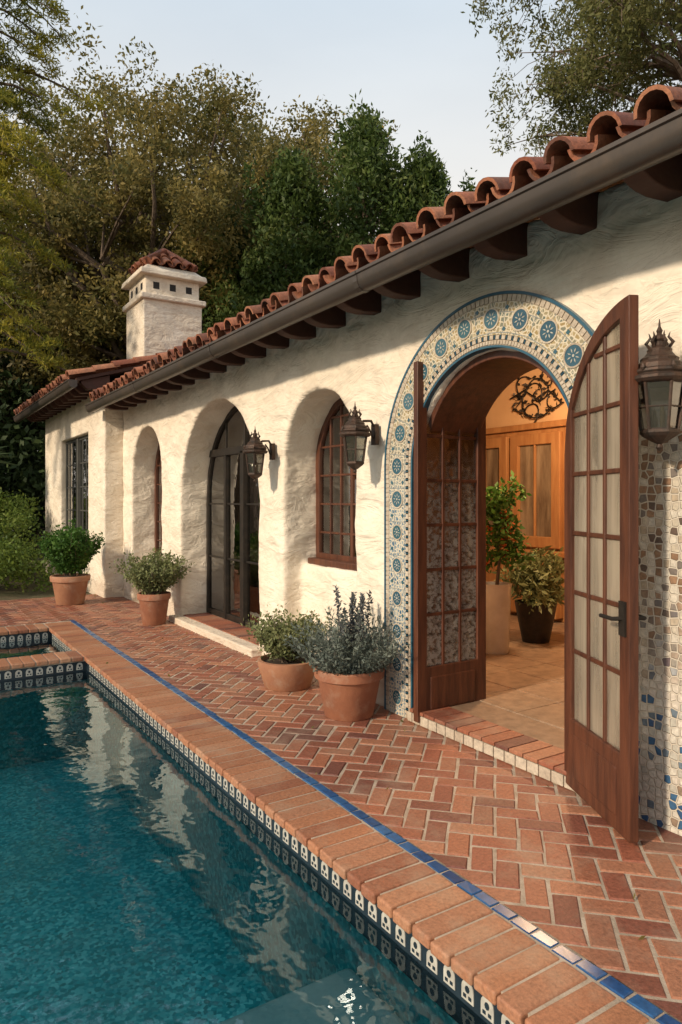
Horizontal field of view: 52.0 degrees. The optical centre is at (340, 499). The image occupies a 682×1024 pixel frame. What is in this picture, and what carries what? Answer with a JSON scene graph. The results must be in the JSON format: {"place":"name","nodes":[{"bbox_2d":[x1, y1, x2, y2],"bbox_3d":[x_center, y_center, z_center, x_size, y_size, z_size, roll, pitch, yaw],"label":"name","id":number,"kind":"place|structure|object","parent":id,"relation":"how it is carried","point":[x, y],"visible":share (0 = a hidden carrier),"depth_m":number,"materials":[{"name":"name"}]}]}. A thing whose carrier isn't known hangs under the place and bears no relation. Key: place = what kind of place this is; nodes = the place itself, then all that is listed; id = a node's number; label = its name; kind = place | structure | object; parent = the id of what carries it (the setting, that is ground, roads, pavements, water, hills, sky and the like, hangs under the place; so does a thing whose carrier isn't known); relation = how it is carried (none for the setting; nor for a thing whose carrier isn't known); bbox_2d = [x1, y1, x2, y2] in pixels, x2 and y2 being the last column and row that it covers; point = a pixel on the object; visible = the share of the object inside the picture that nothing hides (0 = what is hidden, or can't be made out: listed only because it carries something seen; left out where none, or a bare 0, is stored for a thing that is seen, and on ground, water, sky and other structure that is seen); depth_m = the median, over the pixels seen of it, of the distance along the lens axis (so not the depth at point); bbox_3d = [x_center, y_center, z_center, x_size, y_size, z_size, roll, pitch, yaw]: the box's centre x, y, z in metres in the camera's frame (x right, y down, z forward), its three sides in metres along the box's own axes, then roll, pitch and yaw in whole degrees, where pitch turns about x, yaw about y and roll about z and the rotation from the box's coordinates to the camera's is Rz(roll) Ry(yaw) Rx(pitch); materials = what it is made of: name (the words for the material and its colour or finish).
{"place":"outdoors","nodes":[
{"label":"outdoors","id":0,"kind":"place"},
{"bbox_2d":[0,530,90,600],"bbox_3d":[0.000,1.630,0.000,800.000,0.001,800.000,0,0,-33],"label":"ground","id":1,"kind":"structure","parent":0,"point":[8,594],"depth_m":12.61,"materials":[{"name":"green plant"}]},
{"bbox_2d":[0,446,15,464],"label":"yucca plant","id":2,"kind":"object","parent":1,"relation":"on","point":[3,456],"visible":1,"depth_m":15.28,"materials":[{"name":"green plant"}]},
{"bbox_2d":[0,307,80,544],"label":"background trees","id":3,"kind":"object","parent":1,"relation":"on","point":[25,474],"visible":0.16,"depth_m":19.98,"materials":[{"name":"green plant"}]},
{"bbox_2d":[0,487,87,592],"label":"garden shrubs","id":4,"kind":"object","parent":1,"relation":"on","point":[15,560],"visible":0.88,"depth_m":12.77,"materials":[{"name":"green plant"}]},
{"bbox_2d":[0,0,109,374],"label":"pine tree","id":5,"kind":"object","parent":1,"relation":"on","point":[9,153],"visible":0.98,"depth_m":12.10,"materials":[{"name":"green plant"}]},
{"bbox_2d":[45,397,123,597],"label":"wing walls","id":6,"kind":"structure","parent":1,"relation":"on","point":[103,429],"depth_m":11.81,"materials":[{"name":"beige paint"}]},
{"bbox_2d":[26,375,109,421],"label":"wing rafter tails","id":7,"kind":"object","parent":6,"relation":"attached to","point":[79,393],"visible":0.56,"depth_m":12.47,"materials":[{"name":"brown wood"}]},
{"bbox_2d":[13,379,76,422],"bbox_3d":[-5.793,-1.823,13.436,0.142,0.125,5.920,0,0,-33],"label":"wing gutter","id":8,"kind":"object","parent":7,"relation":"attached to","point":[64,387],"visible":1,"depth_m":12.51,"materials":[{"name":"metal"}]},
{"bbox_2d":[66,435,87,532],"bbox_3d":[-5.030,-0.285,13.461,0.090,1.830,2.400,0,0,-33],"label":"wing window frame","id":9,"kind":"object","parent":6,"relation":"in","point":[77,464],"visible":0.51,"depth_m":13.41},
{"bbox_2d":[67,438,87,529],"bbox_3d":[-5.026,-0.285,13.463,0.006,1.730,2.328,0,0,-33],"label":"wing window glass","id":10,"kind":"object","parent":9,"relation":"in","point":[71,476],"visible":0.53,"depth_m":13.85,"materials":[{"name":"glass"}]},
{"bbox_2d":[74,365,142,383],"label":"wing roof deck","id":11,"kind":"structure","parent":6,"relation":"on","point":[114,374],"depth_m":11.34,"materials":[{"name":"brown wood"}]},
{"bbox_2d":[13,352,164,414],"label":"wing roof tiles","id":12,"kind":"object","parent":11,"relation":"on","point":[73,374],"visible":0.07,"depth_m":11.42,"materials":[{"name":"orange ceramic"}]},
{"bbox_2d":[121,264,206,358],"bbox_3d":[-3.287,-3.040,12.973,1.231,2.280,1.231,0,0,-33],"label":"chimney","id":13,"kind":"object","parent":6,"relation":"on","point":[163,318],"visible":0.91,"depth_m":12.51,"materials":[{"name":"paint"}]},
{"bbox_2d":[131,281,191,297],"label":"chimney vents","id":14,"kind":"object","parent":13,"relation":"in","point":[172,287],"visible":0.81,"depth_m":12.55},
{"bbox_2d":[128,248,197,275],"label":"chimney cap tiles","id":15,"kind":"object","parent":13,"relation":"on","point":[163,257],"visible":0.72,"depth_m":12.66,"materials":[{"name":"ceramic"}]},
{"bbox_2d":[0,140,176,547],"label":"oak tree","id":16,"kind":"object","parent":1,"relation":"on","point":[30,271],"visible":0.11,"depth_m":20.41,"materials":[{"name":"green plant"}]},
{"bbox_2d":[0,5,346,394],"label":"oak tree","id":17,"kind":"object","parent":1,"relation":"on","point":[147,204],"visible":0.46,"depth_m":18.89,"materials":[{"name":"green plant"}]},
{"bbox_2d":[172,194,266,332],"bbox_3d":[-3.475,-3.253,19.636,4.986,10.400,5.345,0,0,-33],"label":"cypress tree","id":18,"kind":"object","parent":1,"relation":"on","point":[206,326],"visible":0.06,"depth_m":18.82,"materials":[{"name":"green plant"}]},
{"bbox_2d":[207,143,344,322],"bbox_3d":[-1.355,-3.824,18.538,4.741,11.303,5.044,0,0,-33],"label":"cypress tree","id":19,"kind":"object","parent":1,"relation":"on","point":[290,195],"visible":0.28,"depth_m":17.88,"materials":[{"name":"green plant"}]},
{"bbox_2d":[179,94,400,262],"bbox_3d":[-1.642,-7.093,28.934,10.704,17.634,12.333,0,0,37],"label":"oak tree","id":20,"kind":"object","parent":1,"relation":"on","point":[314,138],"visible":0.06,"depth_m":26.02,"materials":[{"name":"green plant"}]},
{"bbox_2d":[0,621,648,1023],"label":"swimming pool","id":21,"kind":"structure","parent":1,"relation":"in","point":[158,869],"depth_m":3.99,"materials":[{"name":"liquid"}]},
{"bbox_2d":[286,90,424,288],"bbox_3d":[0.646,-4.421,18.399,5.356,12.323,5.157,0,0,-33],"label":"cypress tree","id":22,"kind":"object","parent":1,"relation":"on","point":[367,173],"visible":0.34,"depth_m":17.50,"materials":[{"name":"green plant"}]},
{"bbox_2d":[123,182,681,705],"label":"front wall","id":23,"kind":"structure","parent":1,"relation":"on","point":[295,390],"depth_m":6.25,"materials":[{"name":"paint"}]},
{"bbox_2d":[154,445,161,555],"bbox_3d":[-2.611,-0.083,10.764,0.060,2.065,1.470,0,0,-33],"label":"window frame","id":24,"kind":"object","parent":23,"relation":"attached to","point":[156,540],"visible":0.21,"depth_m":11.31,"materials":[{"name":"brown wood"}]},
{"bbox_2d":[158,453,160,548],"bbox_3d":[-2.611,-0.083,10.764,0.006,1.915,1.320,0,0,-33],"label":"window glass","id":25,"kind":"object","parent":24,"relation":"attached to","point":[159,505],"visible":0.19,"depth_m":11.25,"materials":[{"name":"glass"}]},
{"bbox_2d":[209,445,246,625],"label":"doorway mullions","id":26,"kind":"object","parent":23,"relation":"attached to","point":[225,452],"visible":0.41,"depth_m":8.50,"materials":[{"name":"black metal"}]},
{"bbox_2d":[206,406,259,629],"bbox_3d":[-1.164,0.155,8.502,0.060,2.730,2.380,0,0,-33],"label":"arched doorway frame","id":27,"kind":"object","parent":23,"relation":"attached to","point":[209,609],"visible":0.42,"depth_m":9.25,"materials":[{"name":"black metal"}]},
{"bbox_2d":[210,410,259,623],"bbox_3d":[-1.164,0.155,8.502,0.006,2.590,2.240,0,0,-33],"label":"arched doorway glass","id":28,"kind":"object","parent":27,"relation":"in","point":[235,430],"visible":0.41,"depth_m":8.80,"materials":[{"name":"glass"}]},
{"bbox_2d":[242,428,274,481],"bbox_3d":[-0.806,-0.449,6.867,0.328,0.551,0.247,0,0,-33],"label":"wall lantern","id":29,"kind":"object","parent":23,"relation":"attached to","point":[254,451],"depth_m":6.79,"materials":[{"name":"brown metal"}]},
{"bbox_2d":[308,557,356,570],"bbox_3d":[0.076,0.603,6.488,0.200,0.065,1.210,0,0,-33],"label":"niche window sill","id":30,"kind":"structure","parent":23,"relation":"attached to","point":[339,564],"depth_m":6.56,"materials":[{"name":"brown wood"}]},
{"bbox_2d":[316,398,356,561],"bbox_3d":[0.110,-0.203,6.510,0.060,1.605,1.270,0,0,-33],"label":"niche window frame","id":31,"kind":"object","parent":23,"relation":"attached to","point":[337,405],"visible":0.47,"depth_m":6.80,"materials":[{"name":"brown wood"}]},
{"bbox_2d":[322,404,356,556],"bbox_3d":[0.110,-0.203,6.510,0.006,1.455,1.120,0,0,-33],"label":"niche window glass","id":32,"kind":"object","parent":31,"relation":"in","point":[335,495],"visible":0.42,"depth_m":6.77,"materials":[{"name":"glass"}]},
{"bbox_2d":[339,404,378,472],"bbox_3d":[0.142,-0.479,5.385,0.328,0.551,0.247,0,0,-33],"label":"wall lantern","id":33,"kind":"object","parent":23,"relation":"attached to","point":[355,430],"depth_m":5.31,"materials":[{"name":"brown metal"}]},
{"bbox_2d":[105,153,681,409],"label":"rafter tails","id":34,"kind":"object","parent":23,"relation":"on","point":[661,181],"visible":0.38,"depth_m":4.60,"materials":[{"name":"brown wood"}]},
{"bbox_2d":[414,361,485,722],"bbox_3d":[0.807,0.295,5.127,0.664,2.550,0.060,0,0,-33],"label":"door leaf","id":35,"kind":"object","parent":23,"relation":"attached to","point":[450,645],"visible":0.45,"depth_m":5.12,"materials":[{"name":"brown wood"}]},
{"bbox_2d":[389,301,587,717],"bbox_3d":[0.937,0.180,4.481,0.074,2.840,2.000,0,0,-33],"label":"tile surround","id":36,"kind":"object","parent":23,"relation":"attached to","point":[562,341],"visible":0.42,"depth_m":4.95,"materials":[{"name":"white tile"}]},
{"bbox_2d":[391,304,581,703],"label":"medallion discs","id":37,"kind":"object","parent":36,"relation":"attached to","point":[542,336],"visible":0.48,"depth_m":4.76,"materials":[{"name":"tile"}]},
{"bbox_2d":[394,312,578,700],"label":"medallion petals","id":38,"kind":"object","parent":36,"relation":"attached to","point":[519,319],"visible":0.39,"depth_m":4.80,"materials":[{"name":"tile"}]},
{"bbox_2d":[391,307,583,704],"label":"medallion rims","id":39,"kind":"object","parent":36,"relation":"attached to","point":[541,340],"visible":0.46,"depth_m":4.79,"materials":[{"name":"tile"}]},
{"bbox_2d":[386,294,590,716],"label":"surround small tiles","id":40,"kind":"object","parent":36,"relation":"attached to","point":[578,328],"visible":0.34,"depth_m":4.86,"materials":[{"name":"tile"}]},
{"bbox_2d":[386,294,591,718],"bbox_3d":[0.936,0.157,4.480,0.065,2.886,2.092,0,0,-33],"label":"surround grout","id":41,"kind":"object","parent":36,"relation":"attached to","point":[437,378],"visible":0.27,"depth_m":4.49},
{"bbox_2d":[406,335,572,710],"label":"surround blue tiles","id":42,"kind":"object","parent":36,"relation":"attached to","point":[407,456],"visible":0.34,"depth_m":4.87,"materials":[{"name":"blue tile"}]},
{"bbox_2d":[411,345,568,707],"bbox_3d":[0.933,0.312,4.478,0.072,2.576,1.472,0,0,-33],"label":"surround inner border","id":43,"kind":"object","parent":36,"relation":"attached to","point":[450,369],"visible":0.34,"depth_m":4.96,"materials":[{"name":"blue tile"}]},
{"bbox_2d":[384,290,594,709],"bbox_3d":[0.935,0.149,4.479,0.078,2.902,2.124,0,0,-33],"label":"surround border","id":44,"kind":"object","parent":23,"relation":"attached to","point":[582,322],"visible":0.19,"depth_m":4.90,"materials":[{"name":"blue tile"}]},
{"bbox_2d":[427,350,564,606],"bbox_3d":[1.176,0.269,4.634,0.485,2.462,1.444,0,0,-33],"label":"door frame","id":45,"kind":"object","parent":23,"relation":"attached to","point":[476,387],"visible":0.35,"depth_m":4.99,"materials":[{"name":"brown wood"}]},
{"bbox_2d":[635,319,681,450],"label":"wall lantern","id":46,"kind":"object","parent":23,"relation":"attached to","point":[658,378],"depth_m":3.17,"materials":[{"name":"brown metal"}]},
{"bbox_2d":[639,431,681,835],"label":"mosaic wall panel","id":47,"kind":"structure","parent":23,"relation":"attached to","point":[660,640],"depth_m":3.42,"materials":[{"name":"tile"}]},
{"bbox_2d":[370,130,452,242],"bbox_3d":[2.293,-4.125,18.636,3.990,11.450,4.500,0,0,-33],"label":"cypress tree","id":48,"kind":"object","parent":1,"relation":"on","point":[431,179],"visible":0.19,"depth_m":18.05,"materials":[{"name":"green plant"}]},
{"bbox_2d":[461,0,681,156],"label":"eucalyptus tree","id":49,"kind":"object","parent":1,"relation":"on","point":[628,23],"visible":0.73,"depth_m":11.58,"materials":[{"name":"green plant"}]},
{"bbox_2d":[0,594,681,1023],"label":"brick patio","id":50,"kind":"structure","parent":0,"point":[562,874],"depth_m":3.56,"materials":[{"name":"red brick"}]},
{"bbox_2d":[37,518,104,605],"bbox_3d":[-4.183,0.938,10.787,0.904,1.325,0.973,0,0,24],"label":"potted boxwood","id":51,"kind":"object","parent":50,"relation":"on","point":[70,552],"visible":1,"depth_m":10.61,"materials":[{"name":"plant"}]},
{"bbox_2d":[109,544,194,625],"bbox_3d":[-2.389,1.089,9.082,0.981,1.023,1.005,0,0,8],"label":"potted olive shrub","id":52,"kind":"object","parent":50,"relation":"on","point":[152,579],"visible":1,"depth_m":8.90,"materials":[{"name":"green plant"}]},
{"bbox_2d":[169,614,261,656],"bbox_3d":[-1.337,1.573,8.374,0.630,0.095,2.550,0,0,-33],"label":"doorway step","id":53,"kind":"object","parent":50,"relation":"on","point":[247,648],"visible":0.49,"depth_m":7.94,"materials":[{"name":"beige stone"}]},
{"bbox_2d":[183,613,258,645],"bbox_3d":[-1.334,1.528,8.379,0.340,0.025,2.275,0,0,-33],"label":"doorway tread","id":54,"kind":"object","parent":53,"relation":"on","point":[227,626],"visible":0.73,"depth_m":8.45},
{"bbox_2d":[240,603,335,691],"bbox_3d":[-0.470,1.246,6.037,0.847,0.709,0.837,0,0,-33],"label":"potted sage bowl","id":55,"kind":"object","parent":50,"relation":"on","point":[282,668],"visible":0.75,"depth_m":5.85,"materials":[{"name":"ceramic"}]},
{"bbox_2d":[283,585,410,721],"bbox_3d":[0.073,1.116,5.215,1.009,0.969,0.980,0,0,-3],"label":"potted lavender","id":56,"kind":"object","parent":50,"relation":"on","point":[348,665],"visible":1,"depth_m":5.05,"materials":[{"name":"plant"}]},
{"bbox_2d":[85,595,644,939],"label":"fallen leaves","id":57,"kind":"object","parent":50,"relation":"on","point":[641,938],"visible":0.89,"depth_m":4.88,"materials":[{"name":"brown plant"}]},
{"bbox_2d":[409,710,575,792],"bbox_3d":[1.129,1.573,4.592,0.550,0.095,1.500,0,0,-33],"label":"door threshold","id":58,"kind":"object","parent":50,"relation":"on","point":[493,756],"visible":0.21,"depth_m":4.34,"materials":[{"name":"beige"}]},
{"bbox_2d":[410,707,565,774],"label":"threshold bricks","id":59,"kind":"object","parent":58,"relation":"on","point":[546,755],"visible":0.81,"depth_m":4.43,"materials":[{"name":"brick"}]},
{"bbox_2d":[408,711,574,791],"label":"threshold riser tiles","id":60,"kind":"object","parent":58,"relation":"attached to","point":[553,776],"visible":0.98,"depth_m":4.33,"materials":[{"name":"beige tile"}]},
{"bbox_2d":[451,701,563,748],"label":"threshold slab","id":61,"kind":"structure","parent":58,"relation":"on","point":[538,730],"depth_m":4.73,"materials":[{"name":"beige stone"}]},
{"bbox_2d":[564,295,646,842],"bbox_3d":[1.315,0.315,3.548,0.190,2.510,0.701,0,0,-3],"label":"door leaf","id":62,"kind":"object","parent":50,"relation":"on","point":[602,616],"visible":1,"depth_m":3.45,"materials":[{"name":"brown wood"}]},
{"bbox_2d":[0,0,681,253],"label":"sky","id":63,"kind":"structure","parent":0,"point":[422,64],"materials":[{"name":"white"}]},
{"bbox_2d":[457,168,477,191],"bbox_3d":[3.711,-3.695,19.219,3.626,10.709,3.749,0,0,-15],"label":"cypress tree","id":64,"kind":"object","parent":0,"point":[470,186],"visible":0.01,"depth_m":18.94,"materials":[{"name":"green plant"}]},
{"bbox_2d":[480,613,563,729],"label":"interior floor tiles","id":65,"kind":"object","parent":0,"point":[524,679],"visible":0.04,"depth_m":5.91,"materials":[{"name":"tile"}]},
{"bbox_2d":[486,470,535,654],"bbox_3d":[1.566,0.602,6.907,0.589,1.796,0.703,0,0,-33],"label":"potted citrus tree","id":66,"kind":"object","parent":65,"relation":"on","point":[498,601],"visible":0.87,"depth_m":6.78,"materials":[{"name":"green plant"}]},
{"bbox_2d":[486,419,566,622],"bbox_3d":[2.219,0.260,9.254,0.270,2.480,1.920,0,0,-33],"label":"glazed cabinet","id":67,"kind":"object","parent":65,"relation":"on","point":[530,456],"visible":0.33,"depth_m":8.87,"materials":[{"name":"brown wood"}]},
{"bbox_2d":[491,543,563,643],"bbox_3d":[2.076,0.979,7.433,0.874,1.042,0.874,0,0,-33],"label":"potted shrub","id":68,"kind":"object","parent":65,"relation":"on","point":[538,583],"visible":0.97,"depth_m":7.29,"materials":[{"name":"green plant"}]},
{"bbox_2d":[486,368,567,428],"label":"interior back wall","id":69,"kind":"structure","parent":0,"point":[501,413],"depth_m":9.20,"materials":[{"name":"paint"}]},
{"bbox_3d":[1.951,-0.150,6.883,3.295,3.500,13.295,0,0,-33],"label":"interior","id":70,"kind":"object","parent":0,"visible":0},
{"bbox_2d":[510,372,563,422],"bbox_3d":[2.516,-1.287,8.969,0.211,0.857,0.905,0,0,-33],"label":"iron wall scrollwork","id":71,"kind":"object","parent":70,"relation":"attached to","point":[534,397],"visible":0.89,"depth_m":8.97,"materials":[{"name":"black metal"}]},
{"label":"rear walls","id":72,"kind":"object","parent":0,"visible":0},
{"bbox_2d":[465,180,623,248],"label":"roof deck","id":73,"kind":"structure","parent":72,"relation":"on","point":[600,190],"depth_m":3.86,"materials":[{"name":"brown wood"}]},
{"bbox_2d":[85,108,681,411],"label":"gutter","id":74,"kind":"object","parent":73,"relation":"attached to","point":[658,141],"visible":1,"depth_m":3.80,"materials":[{"name":"metal"}]},
{"bbox_2d":[85,271,370,412],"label":"gutter joints","id":75,"kind":"object","parent":74,"relation":"attached to","point":[357,288],"visible":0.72,"depth_m":4.74,"materials":[{"name":"metal"}]},
{"bbox_2d":[89,84,681,400],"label":"roof tiles","id":76,"kind":"object","parent":73,"relation":"on","point":[652,104],"visible":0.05,"depth_m":3.95,"materials":[{"name":"ceramic"}]}
]}

